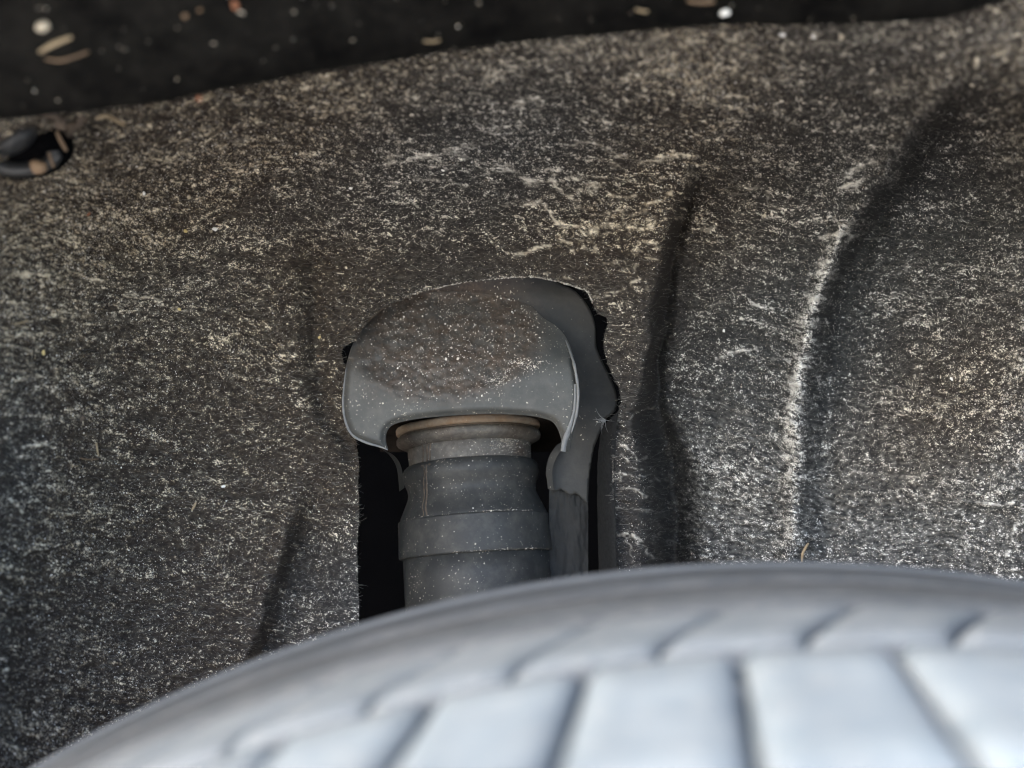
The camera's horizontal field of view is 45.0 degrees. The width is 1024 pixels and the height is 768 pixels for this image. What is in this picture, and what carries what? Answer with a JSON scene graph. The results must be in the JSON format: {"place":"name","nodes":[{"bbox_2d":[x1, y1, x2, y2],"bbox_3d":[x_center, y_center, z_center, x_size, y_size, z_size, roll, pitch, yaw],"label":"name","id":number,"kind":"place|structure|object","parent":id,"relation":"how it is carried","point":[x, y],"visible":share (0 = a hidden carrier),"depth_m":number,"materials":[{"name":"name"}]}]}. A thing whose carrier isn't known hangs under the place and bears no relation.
{"place":"outdoors","nodes":[
{"label":"outdoors","id":0,"kind":"place"},
{"bbox_2d":[342,277,620,622],"bbox_3d":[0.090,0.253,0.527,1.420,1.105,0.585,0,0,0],"label":"strut tower","id":1,"kind":"structure","parent":0,"point":[569,501],"depth_m":0.54,"materials":[{"name":"metal"}]},
{"bbox_2d":[396,414,552,609],"bbox_3d":[-0.015,0.076,0.538,0.072,0.127,0.084,0,0,0],"label":"shock absorber","id":2,"kind":"object","parent":1,"relation":"attached to","point":[474,518],"visible":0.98,"depth_m":0.52,"materials":[{"name":"rubber"}]},
{"bbox_2d":[342,287,579,490],"bbox_3d":[-0.021,0.002,0.535,0.096,0.087,0.081,0,0,0],"label":"mount cover","id":3,"kind":"object","parent":2,"relation":"attached to","point":[421,356],"visible":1,"depth_m":0.50,"materials":[{"name":"plastic"}]},
{"bbox_2d":[0,0,1003,122],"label":"fender","id":4,"kind":"object","parent":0,"point":[143,52],"visible":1,"depth_m":0.32,"materials":[{"name":"plastic"}]},
{"bbox_2d":[35,20,49,31],"bbox_3d":[-0.115,-0.087,0.302,0.003,0.003,0.003,0,0,0],"label":"pebble","id":5,"kind":"object","parent":4,"relation":"attached to","point":[43,26],"visible":1,"depth_m":0.30,"materials":[{"name":"beige stone"}]},
{"bbox_2d":[38,36,71,53],"bbox_3d":[-0.113,-0.084,0.307,0.008,0.004,0.001,0,0,0],"label":"straw piece","id":6,"kind":"object","parent":4,"relation":"attached to","point":[54,44],"visible":1,"depth_m":0.31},
{"bbox_2d":[44,51,88,61],"bbox_3d":[-0.112,-0.082,0.310,0.011,0.003,0.001,0,0,0],"label":"straw piece","id":7,"kind":"object","parent":4,"relation":"attached to","point":[68,58],"visible":1,"depth_m":0.31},
{"bbox_2d":[231,0,238,9],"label":"leaf scrap","id":8,"kind":"object","parent":4,"relation":"attached to","point":[235,4],"visible":1,"depth_m":0.30,"materials":[{"name":"brown plant"}]},
{"bbox_2d":[423,40,439,42],"bbox_3d":[-0.021,-0.090,0.324,0.004,0.001,0.001,0,0,0],"label":"straw piece","id":9,"kind":"object","parent":4,"relation":"attached to","point":[430,41],"visible":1,"depth_m":0.32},
{"bbox_2d":[635,8,647,12],"bbox_3d":[0.034,-0.097,0.322,0.003,0.001,0.001,0,0,0],"label":"straw piece","id":10,"kind":"object","parent":4,"relation":"attached to","point":[641,10],"visible":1,"depth_m":0.32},
{"bbox_2d":[687,0,714,3],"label":"straw piece","id":11,"kind":"object","parent":4,"relation":"attached to","point":[699,2],"visible":1,"depth_m":0.32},
{"bbox_2d":[720,9,729,15],"bbox_3d":[0.056,-0.097,0.325,0.003,0.002,0.001,0,0,0],"label":"pebble","id":12,"kind":"object","parent":4,"relation":"attached to","point":[724,12],"visible":1,"depth_m":0.32,"materials":[{"name":"white stone"}]},
{"bbox_2d":[0,0,1023,767],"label":"wheel liner","id":13,"kind":"object","parent":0,"point":[856,294],"visible":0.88,"depth_m":0.48,"materials":[{"name":"fabric"}]},
{"bbox_2d":[0,128,73,178],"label":"push fastener","id":14,"kind":"object","parent":13,"relation":"attached to","point":[21,149],"visible":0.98,"depth_m":0.38,"materials":[{"name":"plastic"}]},
{"bbox_2d":[30,159,47,174],"bbox_3d":[-0.144,-0.066,0.375,0.006,0.005,0.004,0,0,0],"label":"pebble","id":15,"kind":"object","parent":14,"relation":"in","point":[38,167],"visible":1,"depth_m":0.37,"materials":[{"name":"brown stone"}]},
{"bbox_2d":[48,152,54,167],"bbox_3d":[-0.140,-0.068,0.376,0.002,0.005,0.001,0,0,0],"label":"straw piece","id":16,"kind":"object","parent":14,"relation":"in","point":[51,160],"visible":1,"depth_m":0.38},
{"bbox_2d":[55,131,67,151],"bbox_3d":[-0.138,-0.074,0.377,0.004,0.006,0.001,0,0,0],"label":"straw piece","id":17,"kind":"object","parent":14,"relation":"in","point":[61,141],"visible":1,"depth_m":0.38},
{"bbox_2d":[43,114,58,118],"bbox_3d":[-0.138,-0.081,0.368,0.005,0.003,0.003,0,0,0],"label":"dirt clod","id":18,"kind":"object","parent":13,"relation":"on","point":[52,116],"visible":0.41,"depth_m":0.37,"materials":[{"name":"soil"}]},
{"bbox_2d":[53,116,66,130],"bbox_3d":[-0.138,-0.080,0.376,0.005,0.006,0.005,0,0,0],"label":"dirt clod","id":19,"kind":"object","parent":13,"relation":"on","point":[60,123],"visible":0.97,"depth_m":0.38,"materials":[{"name":"soil"}]},
{"bbox_2d":[62,122,75,137],"bbox_3d":[-0.138,-0.079,0.385,0.004,0.006,0.004,0,0,0],"label":"dirt clod","id":20,"kind":"object","parent":13,"relation":"on","point":[69,131],"visible":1,"depth_m":0.38,"materials":[{"name":"brown soil"}]},
{"bbox_2d":[74,115,85,125],"bbox_3d":[-0.134,-0.082,0.383,0.003,0.004,0.003,0,0,0],"label":"dirt clod","id":21,"kind":"object","parent":13,"relation":"on","point":[79,120],"visible":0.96,"depth_m":0.38,"materials":[{"name":"soil"}]},
{"bbox_2d":[95,114,125,126],"bbox_3d":[-0.128,-0.084,0.394,0.006,0.003,0.014,0,0,0],"label":"leaf scrap","id":22,"kind":"object","parent":13,"relation":"on","point":[111,118],"visible":1,"depth_m":0.39,"materials":[{"name":"plant"}]},
{"bbox_2d":[593,416,608,432],"bbox_3d":[0.037,0.015,0.495,0.009,0.010,0.002,0,0,0],"label":"fibre tuft","id":23,"kind":"object","parent":13,"relation":"on","point":[602,420],"visible":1,"depth_m":0.49,"materials":[{"name":"grey fabric"}]},
{"bbox_2d":[801,543,808,560],"bbox_3d":[0.122,0.070,0.515,0.003,0.008,0.003,0,0,0],"label":"straw piece","id":24,"kind":"object","parent":13,"relation":"on","point":[804,550],"visible":0.92,"depth_m":0.52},
{"bbox_2d":[974,57,978,68],"bbox_3d":[0.134,-0.093,0.357,0.002,0.002,0.005,0,0,0],"label":"straw piece","id":25,"kind":"object","parent":13,"relation":"on","point":[976,62],"visible":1,"depth_m":0.36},
{"label":"ground","id":26,"kind":"structure","parent":0,"visible":0},
{"bbox_2d":[30,561,1023,767],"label":"tyre","id":27,"kind":"object","parent":26,"relation":"on","point":[783,664],"visible":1,"depth_m":0.23,"materials":[{"name":"rubber"}]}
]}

